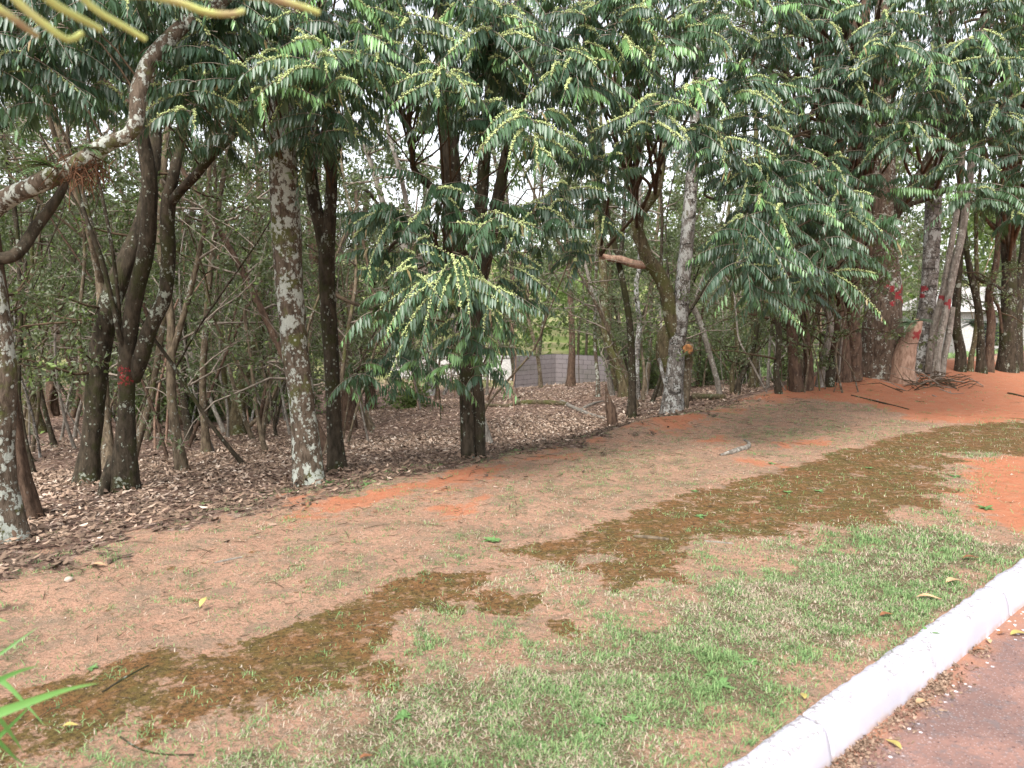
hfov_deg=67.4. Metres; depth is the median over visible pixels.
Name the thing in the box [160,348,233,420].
shrub
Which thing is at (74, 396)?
dark tree
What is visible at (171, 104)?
dark tree
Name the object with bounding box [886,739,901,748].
fallen leaf
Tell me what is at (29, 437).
bare sapling
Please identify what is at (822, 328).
hanging vine
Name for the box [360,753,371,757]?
fallen leaf
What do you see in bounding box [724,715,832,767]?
kerb stone
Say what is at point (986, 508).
weed
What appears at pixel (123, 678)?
dry stick
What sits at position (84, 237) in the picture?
thin tree
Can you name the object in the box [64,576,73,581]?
pebble
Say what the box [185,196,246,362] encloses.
pale tree
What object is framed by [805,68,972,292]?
thin tree
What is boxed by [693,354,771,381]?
shrub
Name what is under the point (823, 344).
hanging vine
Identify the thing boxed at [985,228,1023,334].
thin tree
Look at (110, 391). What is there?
bare sapling
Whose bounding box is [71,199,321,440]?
dark tree
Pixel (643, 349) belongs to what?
thin tree
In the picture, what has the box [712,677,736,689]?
weed
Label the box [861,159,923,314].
thin tree
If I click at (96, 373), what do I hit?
dark tree
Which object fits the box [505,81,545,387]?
thin tree
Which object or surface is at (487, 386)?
pale tree
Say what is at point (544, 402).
fallen branch
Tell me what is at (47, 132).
dark tree
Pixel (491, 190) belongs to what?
dark tree
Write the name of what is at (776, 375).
thin tree
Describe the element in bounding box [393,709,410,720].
weed
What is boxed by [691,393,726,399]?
fallen log
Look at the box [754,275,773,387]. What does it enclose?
hanging vine
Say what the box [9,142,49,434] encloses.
pale tree
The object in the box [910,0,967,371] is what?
thin tree
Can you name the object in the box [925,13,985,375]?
pale tree
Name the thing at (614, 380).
thin tree
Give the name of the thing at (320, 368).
bare sapling
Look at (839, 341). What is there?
hanging vine
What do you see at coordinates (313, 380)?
shrub
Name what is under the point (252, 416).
bare sapling
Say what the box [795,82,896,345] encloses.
dark tree
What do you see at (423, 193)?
dark tree
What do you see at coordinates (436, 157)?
sky
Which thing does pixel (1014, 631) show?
fallen leaf
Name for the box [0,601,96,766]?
strap leaf plant
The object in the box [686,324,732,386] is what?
shrub
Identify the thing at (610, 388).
pale tree
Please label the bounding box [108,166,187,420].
brown tree
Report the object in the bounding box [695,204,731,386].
bare sapling
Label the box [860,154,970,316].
pale tree
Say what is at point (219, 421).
pale tree
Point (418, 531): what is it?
twig litter
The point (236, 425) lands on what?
lichen tree
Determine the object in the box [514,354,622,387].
block wall
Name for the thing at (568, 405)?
fallen branch
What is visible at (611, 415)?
broken stump
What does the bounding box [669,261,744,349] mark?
thin tree
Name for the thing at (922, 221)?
thin tree
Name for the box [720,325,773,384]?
shrub
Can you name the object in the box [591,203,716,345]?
pale tree
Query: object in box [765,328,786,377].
hanging vine
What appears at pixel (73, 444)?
pale tree
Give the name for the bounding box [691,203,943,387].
pale tree
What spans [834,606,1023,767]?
road
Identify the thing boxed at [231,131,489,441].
thin tree
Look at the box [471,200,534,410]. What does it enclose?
bare sapling
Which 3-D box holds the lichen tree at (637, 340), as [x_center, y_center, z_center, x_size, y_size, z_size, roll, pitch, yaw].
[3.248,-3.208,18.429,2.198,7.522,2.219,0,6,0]
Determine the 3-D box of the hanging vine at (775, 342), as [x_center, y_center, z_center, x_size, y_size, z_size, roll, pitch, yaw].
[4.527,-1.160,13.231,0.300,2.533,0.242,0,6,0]
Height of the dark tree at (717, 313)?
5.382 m
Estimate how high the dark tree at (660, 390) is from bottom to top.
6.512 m
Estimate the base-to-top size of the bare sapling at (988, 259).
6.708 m
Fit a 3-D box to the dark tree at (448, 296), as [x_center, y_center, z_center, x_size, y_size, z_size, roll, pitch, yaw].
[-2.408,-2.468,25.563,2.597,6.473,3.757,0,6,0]
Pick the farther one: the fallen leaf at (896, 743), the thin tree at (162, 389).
the thin tree at (162, 389)
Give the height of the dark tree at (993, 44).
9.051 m
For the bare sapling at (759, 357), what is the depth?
19.02 m
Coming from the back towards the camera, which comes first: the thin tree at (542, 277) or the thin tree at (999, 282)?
the thin tree at (999, 282)
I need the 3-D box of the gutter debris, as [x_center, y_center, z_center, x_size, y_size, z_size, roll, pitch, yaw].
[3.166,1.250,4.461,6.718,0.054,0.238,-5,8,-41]
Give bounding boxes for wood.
[2,33,1023,364]
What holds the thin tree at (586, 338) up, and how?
on the ground at (220, 654)
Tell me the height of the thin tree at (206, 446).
8.197 m
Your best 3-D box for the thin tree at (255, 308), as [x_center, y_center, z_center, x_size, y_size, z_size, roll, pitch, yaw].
[-5.019,-2.952,18.886,6.738,8.307,4.220,-2,7,-21]
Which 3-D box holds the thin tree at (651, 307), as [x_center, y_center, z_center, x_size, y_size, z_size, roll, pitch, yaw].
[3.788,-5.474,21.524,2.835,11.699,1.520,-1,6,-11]
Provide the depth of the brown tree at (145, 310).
15.69 m
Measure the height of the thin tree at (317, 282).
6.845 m
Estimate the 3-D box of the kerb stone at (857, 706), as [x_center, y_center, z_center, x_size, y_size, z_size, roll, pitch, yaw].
[1.931,1.291,3.609,2.038,0.176,0.164,-5,8,-41]
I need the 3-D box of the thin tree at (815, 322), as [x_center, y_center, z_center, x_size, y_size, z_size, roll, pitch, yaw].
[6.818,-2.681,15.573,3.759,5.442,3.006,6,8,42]
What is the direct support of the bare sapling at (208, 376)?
on the ground at (220, 654)
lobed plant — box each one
[890,318,932,330]
[961,319,986,327]
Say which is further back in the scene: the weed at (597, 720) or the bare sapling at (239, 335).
the bare sapling at (239, 335)
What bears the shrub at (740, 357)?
on the ground at (220, 654)
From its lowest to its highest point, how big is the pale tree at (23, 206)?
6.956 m
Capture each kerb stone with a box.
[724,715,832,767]
[803,586,1009,760]
[985,558,1023,615]
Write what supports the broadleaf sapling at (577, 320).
on the ground at (220, 654)
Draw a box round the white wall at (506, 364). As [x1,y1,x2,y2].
[390,356,511,379]
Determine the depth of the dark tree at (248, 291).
25.90 m
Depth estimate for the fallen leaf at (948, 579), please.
4.37 m
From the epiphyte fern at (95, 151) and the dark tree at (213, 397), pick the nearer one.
the epiphyte fern at (95, 151)
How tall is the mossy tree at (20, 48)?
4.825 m
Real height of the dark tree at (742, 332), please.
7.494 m
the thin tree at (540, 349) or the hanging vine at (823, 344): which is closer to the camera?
the hanging vine at (823, 344)
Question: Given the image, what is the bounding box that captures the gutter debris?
[825,644,999,767]
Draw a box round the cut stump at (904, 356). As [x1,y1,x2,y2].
[889,319,922,385]
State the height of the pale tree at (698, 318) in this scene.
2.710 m
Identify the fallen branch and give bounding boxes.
[485,400,567,406]
[560,400,604,418]
[580,400,603,408]
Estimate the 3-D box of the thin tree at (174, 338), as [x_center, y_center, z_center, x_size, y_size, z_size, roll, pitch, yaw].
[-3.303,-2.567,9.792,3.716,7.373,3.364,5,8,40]
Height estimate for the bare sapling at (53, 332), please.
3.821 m
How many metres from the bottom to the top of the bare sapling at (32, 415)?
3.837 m
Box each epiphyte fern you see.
[0,154,87,185]
[63,144,111,162]
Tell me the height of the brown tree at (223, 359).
6.101 m
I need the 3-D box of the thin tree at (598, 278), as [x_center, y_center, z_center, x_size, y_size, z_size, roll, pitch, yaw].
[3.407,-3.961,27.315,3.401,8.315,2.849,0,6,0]
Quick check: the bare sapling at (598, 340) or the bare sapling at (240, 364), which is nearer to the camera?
the bare sapling at (240, 364)
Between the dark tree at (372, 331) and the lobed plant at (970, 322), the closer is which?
the lobed plant at (970, 322)
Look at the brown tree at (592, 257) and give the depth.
25.57 m
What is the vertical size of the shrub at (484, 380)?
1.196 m
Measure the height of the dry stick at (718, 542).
0.024 m
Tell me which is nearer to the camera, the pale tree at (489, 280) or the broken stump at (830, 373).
the broken stump at (830, 373)
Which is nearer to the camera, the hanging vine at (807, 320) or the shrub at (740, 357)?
the hanging vine at (807, 320)
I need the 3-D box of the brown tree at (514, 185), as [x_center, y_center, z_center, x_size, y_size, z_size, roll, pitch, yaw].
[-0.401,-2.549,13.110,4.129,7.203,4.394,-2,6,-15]
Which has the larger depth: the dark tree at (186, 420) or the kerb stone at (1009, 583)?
the dark tree at (186, 420)
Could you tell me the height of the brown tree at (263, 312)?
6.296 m
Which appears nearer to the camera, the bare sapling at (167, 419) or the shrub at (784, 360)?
the bare sapling at (167, 419)
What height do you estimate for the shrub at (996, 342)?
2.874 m
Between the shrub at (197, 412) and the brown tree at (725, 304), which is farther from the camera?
the brown tree at (725, 304)
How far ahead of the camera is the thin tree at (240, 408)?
14.82 m
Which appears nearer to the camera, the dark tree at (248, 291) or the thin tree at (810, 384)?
the thin tree at (810, 384)
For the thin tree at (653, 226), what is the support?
on the ground at (220, 654)
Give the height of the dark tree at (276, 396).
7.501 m
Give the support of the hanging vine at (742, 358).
on the ground at (220, 654)
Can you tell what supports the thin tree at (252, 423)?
on the ground at (220, 654)
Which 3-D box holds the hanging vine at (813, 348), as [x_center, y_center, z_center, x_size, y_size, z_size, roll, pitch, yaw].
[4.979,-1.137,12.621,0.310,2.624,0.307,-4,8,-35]
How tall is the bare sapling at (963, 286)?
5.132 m
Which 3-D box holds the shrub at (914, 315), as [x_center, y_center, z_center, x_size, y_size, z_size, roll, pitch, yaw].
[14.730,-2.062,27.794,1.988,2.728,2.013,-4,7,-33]
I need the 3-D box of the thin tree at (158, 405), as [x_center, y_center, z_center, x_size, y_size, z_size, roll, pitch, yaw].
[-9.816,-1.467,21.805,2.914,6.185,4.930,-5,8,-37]
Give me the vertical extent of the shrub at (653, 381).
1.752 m
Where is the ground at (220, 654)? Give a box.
[0,246,1023,767]
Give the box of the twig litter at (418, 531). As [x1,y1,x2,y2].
[0,375,968,725]
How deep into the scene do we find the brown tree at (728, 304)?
41.79 m
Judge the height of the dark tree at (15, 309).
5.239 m
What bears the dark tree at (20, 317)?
on the ground at (220, 654)
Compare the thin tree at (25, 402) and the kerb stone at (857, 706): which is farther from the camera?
the thin tree at (25, 402)
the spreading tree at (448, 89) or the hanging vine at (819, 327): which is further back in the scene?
the hanging vine at (819, 327)
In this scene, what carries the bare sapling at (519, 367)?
on the ground at (220, 654)
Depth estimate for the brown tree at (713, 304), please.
22.31 m
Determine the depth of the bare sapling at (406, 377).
22.40 m
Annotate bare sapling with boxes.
[5,250,44,374]
[5,268,63,397]
[7,243,95,457]
[10,244,74,444]
[22,261,157,445]
[23,291,82,438]
[26,201,155,399]
[30,235,201,410]
[44,308,121,421]
[78,226,227,423]
[93,119,278,451]
[150,130,226,444]
[153,144,268,448]
[158,270,226,419]
[175,253,268,436]
[180,124,269,394]
[186,288,217,422]
[195,292,270,423]
[197,184,397,455]
[197,256,270,421]
[210,282,274,422]
[222,171,323,427]
[274,257,352,420]
[300,95,425,454]
[302,195,396,433]
[305,173,382,440]
[309,200,432,439]
[312,283,350,385]
[363,165,492,387]
[374,315,451,408]
[396,221,470,410]
[410,187,457,420]
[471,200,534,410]
[485,104,662,411]
[573,313,604,366]
[613,279,703,393]
[625,255,729,373]
[691,292,730,362]
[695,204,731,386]
[737,226,777,385]
[741,243,824,387]
[900,260,918,296]
[940,230,984,321]
[972,212,997,293]
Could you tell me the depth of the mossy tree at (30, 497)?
6.48 m
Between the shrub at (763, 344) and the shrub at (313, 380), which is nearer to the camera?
the shrub at (313, 380)
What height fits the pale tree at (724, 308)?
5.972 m
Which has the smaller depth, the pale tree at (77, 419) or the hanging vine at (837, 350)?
the hanging vine at (837, 350)
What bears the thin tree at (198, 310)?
on the ground at (220, 654)
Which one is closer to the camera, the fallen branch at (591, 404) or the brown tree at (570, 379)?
the fallen branch at (591, 404)
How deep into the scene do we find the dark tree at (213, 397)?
22.64 m
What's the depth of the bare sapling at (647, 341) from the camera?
21.06 m
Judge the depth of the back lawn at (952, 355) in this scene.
27.18 m
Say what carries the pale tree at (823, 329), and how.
on the ground at (220, 654)
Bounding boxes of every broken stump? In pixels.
[143,418,153,439]
[605,384,617,425]
[825,355,837,387]
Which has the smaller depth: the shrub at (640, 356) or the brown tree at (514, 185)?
the brown tree at (514, 185)
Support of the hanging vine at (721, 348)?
on the ground at (220, 654)
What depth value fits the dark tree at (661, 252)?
14.98 m
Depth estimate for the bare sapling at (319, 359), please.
22.63 m
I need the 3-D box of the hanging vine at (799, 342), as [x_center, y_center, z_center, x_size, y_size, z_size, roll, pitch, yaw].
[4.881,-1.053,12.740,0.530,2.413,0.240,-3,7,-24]
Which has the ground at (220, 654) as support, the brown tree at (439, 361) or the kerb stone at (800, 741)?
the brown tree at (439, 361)
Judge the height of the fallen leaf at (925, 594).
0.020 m
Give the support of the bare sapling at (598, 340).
on the ground at (220, 654)
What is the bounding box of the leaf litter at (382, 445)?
[0,357,1023,756]
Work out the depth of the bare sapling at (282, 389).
22.86 m
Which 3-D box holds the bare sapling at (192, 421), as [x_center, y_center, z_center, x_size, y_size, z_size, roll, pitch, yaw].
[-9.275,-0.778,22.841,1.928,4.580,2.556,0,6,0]
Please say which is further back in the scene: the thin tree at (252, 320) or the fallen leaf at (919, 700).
the thin tree at (252, 320)
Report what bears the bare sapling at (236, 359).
on the ground at (220, 654)
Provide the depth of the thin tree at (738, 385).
15.87 m
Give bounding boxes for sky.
[0,0,1023,279]
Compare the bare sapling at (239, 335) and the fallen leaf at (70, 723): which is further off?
the bare sapling at (239, 335)
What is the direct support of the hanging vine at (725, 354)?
on the ground at (220, 654)
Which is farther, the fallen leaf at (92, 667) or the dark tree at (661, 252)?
the dark tree at (661, 252)
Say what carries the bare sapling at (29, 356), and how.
on the ground at (220, 654)
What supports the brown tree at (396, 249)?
on the ground at (220, 654)
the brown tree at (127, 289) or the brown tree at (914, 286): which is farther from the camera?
the brown tree at (914, 286)
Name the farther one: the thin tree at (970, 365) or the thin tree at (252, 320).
the thin tree at (252, 320)
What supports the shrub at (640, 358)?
on the ground at (220, 654)
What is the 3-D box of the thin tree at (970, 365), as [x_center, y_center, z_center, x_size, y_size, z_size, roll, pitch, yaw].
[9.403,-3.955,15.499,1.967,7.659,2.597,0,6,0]
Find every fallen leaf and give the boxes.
[63,722,78,725]
[199,597,205,605]
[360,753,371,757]
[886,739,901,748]
[915,698,925,704]
[917,593,941,598]
[946,577,959,581]
[1010,630,1023,634]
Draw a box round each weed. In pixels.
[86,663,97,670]
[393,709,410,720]
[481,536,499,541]
[592,716,608,726]
[622,713,637,722]
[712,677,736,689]
[743,658,757,665]
[975,504,993,509]
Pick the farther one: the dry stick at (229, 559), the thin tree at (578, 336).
the thin tree at (578, 336)
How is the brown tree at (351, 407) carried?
on the ground at (220, 654)
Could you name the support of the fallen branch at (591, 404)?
on the ground at (220, 654)
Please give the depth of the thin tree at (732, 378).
16.78 m
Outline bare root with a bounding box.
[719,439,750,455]
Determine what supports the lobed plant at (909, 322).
on the cut stump at (904, 356)
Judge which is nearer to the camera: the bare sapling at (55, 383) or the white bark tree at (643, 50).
the white bark tree at (643, 50)
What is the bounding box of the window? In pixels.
[984,321,998,340]
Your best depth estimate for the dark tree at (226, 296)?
22.00 m
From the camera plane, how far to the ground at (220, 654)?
4.56 m
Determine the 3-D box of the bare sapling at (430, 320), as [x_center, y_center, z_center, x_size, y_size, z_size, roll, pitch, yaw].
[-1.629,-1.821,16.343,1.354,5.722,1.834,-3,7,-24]
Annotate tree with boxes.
[0,0,232,543]
[0,2,208,469]
[0,19,240,414]
[0,25,106,520]
[0,25,342,463]
[0,65,108,472]
[0,68,88,200]
[0,68,199,457]
[0,78,135,452]
[0,102,202,448]
[0,118,104,447]
[0,127,136,365]
[0,145,117,405]
[0,157,103,336]
[1,160,115,421]
[3,0,333,494]
[3,167,123,420]
[4,66,140,343]
[5,233,88,374]
[6,265,67,397]
[7,193,221,437]
[8,10,95,320]
[8,115,152,439]
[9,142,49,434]
[13,31,270,485]
[13,228,217,419]
[21,341,79,461]
[22,120,156,404]
[22,202,125,382]
[23,266,62,387]
[27,268,94,417]
[28,241,140,370]
[31,211,165,409]
[34,222,210,403]
[35,63,233,436]
[39,0,350,450]
[47,54,268,456]
[49,134,225,432]
[57,186,108,412]
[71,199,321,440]
[85,12,408,452]
[92,101,386,452]
[94,1,383,470]
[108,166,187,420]
[109,261,203,429]
[110,37,163,417]
[110,119,309,438]
[118,188,242,406]
[121,237,218,428]
[153,140,445,415]
[156,125,379,440]
[156,256,273,424]
[162,0,328,486]
[165,144,276,435]
[174,107,435,447]
[174,188,307,417]
[175,121,304,425]
[175,178,277,425]
[176,215,304,422]
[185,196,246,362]
[189,227,256,406]
[193,118,325,435]
[197,140,410,426]
[214,139,412,434]
[219,107,379,368]
[221,140,390,434]
[223,213,306,416]
[226,159,264,413]
[228,172,408,384]
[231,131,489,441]
[233,187,367,427]
[238,0,423,473]
[239,6,496,443]
[241,176,358,354]
[251,196,367,424]
[262,1,357,430]
[265,123,420,429]
[285,94,456,404]
[303,226,414,381]
[307,0,651,459]
[317,172,420,407]
[317,267,406,401]
[323,185,450,411]
[336,233,389,330]
[361,227,454,408]
[362,82,596,378]
[368,130,439,383]
[392,282,458,400]
[412,219,459,378]
[419,132,557,365]
[422,159,459,395]
[422,202,541,364]
[440,255,543,394]
[459,68,642,408]
[483,201,631,398]
[489,147,507,355]
[495,15,537,380]
[502,0,779,413]
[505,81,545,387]
[511,0,690,418]
[516,13,554,354]
[533,127,628,395]
[544,78,634,396]
[551,236,628,344]
[558,104,578,386]
[561,169,645,354]
[564,111,755,354]
[567,220,659,370]
[572,39,645,390]
[573,25,592,354]
[574,19,601,354]
[577,39,623,396]
[586,185,682,363]
[587,154,766,396]
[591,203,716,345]
[597,81,684,399]
[606,171,711,399]
[611,176,713,389]
[612,98,713,401]
[620,74,687,391]
[643,172,772,386]
[658,0,764,392]
[665,0,823,393]
[669,0,936,382]
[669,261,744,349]
[671,222,785,353]
[677,194,773,325]
[687,1,808,394]
[688,248,736,347]
[689,274,747,354]
[689,276,722,393]
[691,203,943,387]
[695,148,796,383]
[696,266,759,354]
[697,240,740,347]
[706,4,801,388]
[719,0,912,390]
[721,0,894,391]
[756,130,948,374]
[789,0,977,380]
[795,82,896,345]
[798,294,826,360]
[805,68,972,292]
[805,136,922,232]
[848,0,1023,373]
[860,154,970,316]
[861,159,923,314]
[891,0,1023,372]
[900,245,970,326]
[902,197,942,319]
[904,205,952,287]
[905,81,1023,373]
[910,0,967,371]
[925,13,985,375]
[937,128,1023,372]
[940,8,1017,371]
[968,251,1018,296]
[981,226,1019,259]
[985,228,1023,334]
[988,222,1023,312]
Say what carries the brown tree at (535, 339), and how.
on the ground at (220, 654)
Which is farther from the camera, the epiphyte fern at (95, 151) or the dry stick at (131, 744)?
the epiphyte fern at (95, 151)
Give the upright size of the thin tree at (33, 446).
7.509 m
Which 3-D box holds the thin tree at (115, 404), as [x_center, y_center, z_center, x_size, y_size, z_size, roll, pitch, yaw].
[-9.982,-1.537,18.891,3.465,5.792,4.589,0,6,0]
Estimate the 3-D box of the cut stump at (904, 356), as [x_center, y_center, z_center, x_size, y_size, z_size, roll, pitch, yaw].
[7.088,-0.541,13.868,0.536,1.279,0.572,0,6,0]
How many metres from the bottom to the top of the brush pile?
0.925 m
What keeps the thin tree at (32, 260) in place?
on the ground at (220, 654)
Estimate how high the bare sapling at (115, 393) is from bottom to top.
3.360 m
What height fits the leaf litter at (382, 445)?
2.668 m
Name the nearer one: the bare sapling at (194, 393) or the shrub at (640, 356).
the bare sapling at (194, 393)
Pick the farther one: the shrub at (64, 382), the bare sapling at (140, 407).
the shrub at (64, 382)
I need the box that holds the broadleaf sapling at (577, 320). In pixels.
[566,275,614,372]
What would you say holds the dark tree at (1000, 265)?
on the ground at (220, 654)
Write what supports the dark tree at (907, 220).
on the ground at (220, 654)
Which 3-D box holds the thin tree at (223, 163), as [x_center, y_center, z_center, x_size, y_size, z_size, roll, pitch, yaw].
[-3.570,-1.855,10.550,3.914,5.870,4.567,0,6,0]
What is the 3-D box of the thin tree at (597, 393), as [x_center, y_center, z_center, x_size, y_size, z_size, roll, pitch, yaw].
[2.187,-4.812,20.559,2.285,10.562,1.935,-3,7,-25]
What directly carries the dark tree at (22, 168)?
on the ground at (220, 654)
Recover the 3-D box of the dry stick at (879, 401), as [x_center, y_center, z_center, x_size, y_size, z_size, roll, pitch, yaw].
[5.684,0.273,11.820,0.119,0.083,1.221,-2,6,-16]
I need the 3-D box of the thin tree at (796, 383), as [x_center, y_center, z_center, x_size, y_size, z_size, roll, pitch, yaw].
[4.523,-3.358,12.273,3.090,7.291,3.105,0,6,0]
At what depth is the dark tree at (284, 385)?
18.28 m
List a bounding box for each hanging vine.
[712,262,766,392]
[720,277,723,387]
[724,284,737,383]
[735,333,750,384]
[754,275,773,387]
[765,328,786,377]
[770,275,782,386]
[779,274,808,391]
[787,273,814,389]
[798,278,808,362]
[804,284,847,384]
[807,270,819,390]
[816,261,830,388]
[817,268,825,357]
[818,265,833,366]
[820,290,858,391]
[833,261,889,391]
[833,296,842,382]
[835,290,846,392]
[835,297,841,377]
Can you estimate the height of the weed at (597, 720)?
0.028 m
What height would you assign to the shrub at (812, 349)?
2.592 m
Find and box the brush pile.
[860,361,982,396]
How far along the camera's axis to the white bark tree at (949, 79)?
8.50 m
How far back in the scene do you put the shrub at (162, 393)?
26.23 m
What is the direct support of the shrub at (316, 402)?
on the ground at (220, 654)
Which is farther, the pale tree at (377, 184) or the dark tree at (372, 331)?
the dark tree at (372, 331)
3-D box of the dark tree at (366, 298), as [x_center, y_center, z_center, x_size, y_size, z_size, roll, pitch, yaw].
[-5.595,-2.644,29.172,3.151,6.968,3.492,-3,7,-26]
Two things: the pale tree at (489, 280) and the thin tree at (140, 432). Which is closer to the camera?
the thin tree at (140, 432)
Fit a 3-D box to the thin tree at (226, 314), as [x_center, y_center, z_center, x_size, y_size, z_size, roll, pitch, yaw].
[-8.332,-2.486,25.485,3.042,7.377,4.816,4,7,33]
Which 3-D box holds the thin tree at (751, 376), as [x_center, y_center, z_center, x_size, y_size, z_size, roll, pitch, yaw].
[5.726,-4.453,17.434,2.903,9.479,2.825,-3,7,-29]
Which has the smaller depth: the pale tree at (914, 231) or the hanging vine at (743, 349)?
the hanging vine at (743, 349)
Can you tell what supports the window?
in the white house
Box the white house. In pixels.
[902,287,1023,352]
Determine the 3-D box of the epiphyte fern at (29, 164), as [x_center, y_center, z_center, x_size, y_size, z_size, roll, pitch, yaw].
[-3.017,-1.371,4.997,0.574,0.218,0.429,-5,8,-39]
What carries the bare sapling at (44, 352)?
on the ground at (220, 654)
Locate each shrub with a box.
[54,360,138,415]
[59,361,69,405]
[111,384,166,421]
[138,377,178,413]
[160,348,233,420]
[162,382,251,422]
[177,367,227,423]
[218,386,287,417]
[274,357,324,417]
[282,340,325,412]
[376,379,437,408]
[443,375,499,389]
[603,327,659,381]
[618,323,659,383]
[640,335,659,388]
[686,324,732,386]
[687,316,714,377]
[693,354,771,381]
[702,337,766,368]
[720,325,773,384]
[723,315,770,366]
[723,347,773,369]
[761,319,801,380]
[769,323,818,362]
[903,294,951,345]
[980,285,1023,349]
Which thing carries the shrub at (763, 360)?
on the ground at (220, 654)
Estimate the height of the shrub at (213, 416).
1.567 m
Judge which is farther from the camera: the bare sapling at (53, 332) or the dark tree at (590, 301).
the dark tree at (590, 301)
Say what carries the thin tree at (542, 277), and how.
on the ground at (220, 654)
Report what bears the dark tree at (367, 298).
on the ground at (220, 654)
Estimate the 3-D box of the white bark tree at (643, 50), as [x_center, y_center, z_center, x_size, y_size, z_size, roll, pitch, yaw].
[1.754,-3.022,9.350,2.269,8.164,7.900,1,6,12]
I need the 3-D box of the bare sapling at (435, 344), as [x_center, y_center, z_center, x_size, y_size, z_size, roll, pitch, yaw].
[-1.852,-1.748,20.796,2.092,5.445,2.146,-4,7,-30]
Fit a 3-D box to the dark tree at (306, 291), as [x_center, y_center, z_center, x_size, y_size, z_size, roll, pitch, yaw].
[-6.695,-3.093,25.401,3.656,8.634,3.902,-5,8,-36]
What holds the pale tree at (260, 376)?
on the ground at (220, 654)
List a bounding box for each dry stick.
[102,664,148,691]
[119,736,195,755]
[214,556,241,562]
[633,535,668,540]
[704,540,732,543]
[851,395,908,409]
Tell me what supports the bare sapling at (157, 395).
on the ground at (220, 654)
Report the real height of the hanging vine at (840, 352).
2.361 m
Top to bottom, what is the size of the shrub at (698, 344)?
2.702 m
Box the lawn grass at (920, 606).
[0,372,1023,767]
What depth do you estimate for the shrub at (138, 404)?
24.48 m
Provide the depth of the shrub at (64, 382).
27.43 m
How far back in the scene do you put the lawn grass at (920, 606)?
3.62 m
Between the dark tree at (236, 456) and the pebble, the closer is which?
the pebble
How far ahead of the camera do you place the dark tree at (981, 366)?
15.63 m
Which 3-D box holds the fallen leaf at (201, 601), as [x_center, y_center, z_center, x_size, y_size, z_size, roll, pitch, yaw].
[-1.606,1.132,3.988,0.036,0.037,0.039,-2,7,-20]
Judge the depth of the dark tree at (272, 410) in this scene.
15.41 m
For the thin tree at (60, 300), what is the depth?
12.35 m
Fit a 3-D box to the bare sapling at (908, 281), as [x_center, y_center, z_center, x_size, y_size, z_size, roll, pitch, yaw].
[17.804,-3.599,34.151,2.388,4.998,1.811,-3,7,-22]
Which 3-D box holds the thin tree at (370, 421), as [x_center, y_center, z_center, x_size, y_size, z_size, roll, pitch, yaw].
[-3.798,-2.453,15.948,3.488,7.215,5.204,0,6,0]
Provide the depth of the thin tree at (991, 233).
37.22 m
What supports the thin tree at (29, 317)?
on the ground at (220, 654)
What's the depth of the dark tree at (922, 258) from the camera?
36.08 m
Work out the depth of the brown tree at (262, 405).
17.81 m
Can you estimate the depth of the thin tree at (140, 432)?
11.79 m
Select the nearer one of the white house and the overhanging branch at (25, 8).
the overhanging branch at (25, 8)
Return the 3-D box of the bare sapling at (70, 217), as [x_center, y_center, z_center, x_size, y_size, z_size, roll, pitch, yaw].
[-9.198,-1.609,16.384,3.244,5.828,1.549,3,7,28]
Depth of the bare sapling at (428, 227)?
17.91 m
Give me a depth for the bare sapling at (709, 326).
23.61 m
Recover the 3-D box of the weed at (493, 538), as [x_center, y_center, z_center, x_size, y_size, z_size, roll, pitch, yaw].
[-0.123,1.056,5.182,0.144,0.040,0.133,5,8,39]
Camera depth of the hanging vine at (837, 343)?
12.54 m
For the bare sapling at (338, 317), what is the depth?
12.45 m
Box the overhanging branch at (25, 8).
[0,0,319,42]
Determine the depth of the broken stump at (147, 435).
15.78 m
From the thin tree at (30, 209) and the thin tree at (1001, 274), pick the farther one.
the thin tree at (1001, 274)
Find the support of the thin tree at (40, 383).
on the ground at (220, 654)
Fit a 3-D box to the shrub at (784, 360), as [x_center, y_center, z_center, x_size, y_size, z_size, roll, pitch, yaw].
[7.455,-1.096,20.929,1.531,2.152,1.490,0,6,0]
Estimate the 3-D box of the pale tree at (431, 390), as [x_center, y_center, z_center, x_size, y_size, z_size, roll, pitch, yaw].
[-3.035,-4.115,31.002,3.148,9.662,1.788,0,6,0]
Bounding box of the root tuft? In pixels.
[40,150,115,207]
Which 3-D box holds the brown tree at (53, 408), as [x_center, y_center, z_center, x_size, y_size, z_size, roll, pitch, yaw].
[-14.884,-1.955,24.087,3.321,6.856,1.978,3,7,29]
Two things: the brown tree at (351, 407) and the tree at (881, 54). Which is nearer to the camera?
the tree at (881, 54)
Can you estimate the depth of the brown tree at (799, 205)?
7.64 m
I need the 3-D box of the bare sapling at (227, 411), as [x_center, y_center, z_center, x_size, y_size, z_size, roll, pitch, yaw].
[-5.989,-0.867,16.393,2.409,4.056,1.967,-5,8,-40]
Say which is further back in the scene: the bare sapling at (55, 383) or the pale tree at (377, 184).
the bare sapling at (55, 383)
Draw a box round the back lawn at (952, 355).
[762,345,1023,375]
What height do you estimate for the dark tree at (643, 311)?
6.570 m
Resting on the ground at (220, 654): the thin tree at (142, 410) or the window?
the thin tree at (142, 410)
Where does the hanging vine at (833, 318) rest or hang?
hanging from the brown tree at (799, 205)
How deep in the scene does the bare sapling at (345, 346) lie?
9.85 m
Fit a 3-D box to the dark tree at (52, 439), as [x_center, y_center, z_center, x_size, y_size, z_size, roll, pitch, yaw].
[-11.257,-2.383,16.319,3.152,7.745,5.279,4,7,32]
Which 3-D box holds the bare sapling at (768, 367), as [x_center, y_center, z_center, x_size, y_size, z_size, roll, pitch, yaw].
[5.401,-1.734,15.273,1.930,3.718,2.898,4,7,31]
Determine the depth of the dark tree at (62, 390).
26.11 m
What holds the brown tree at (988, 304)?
on the ground at (220, 654)

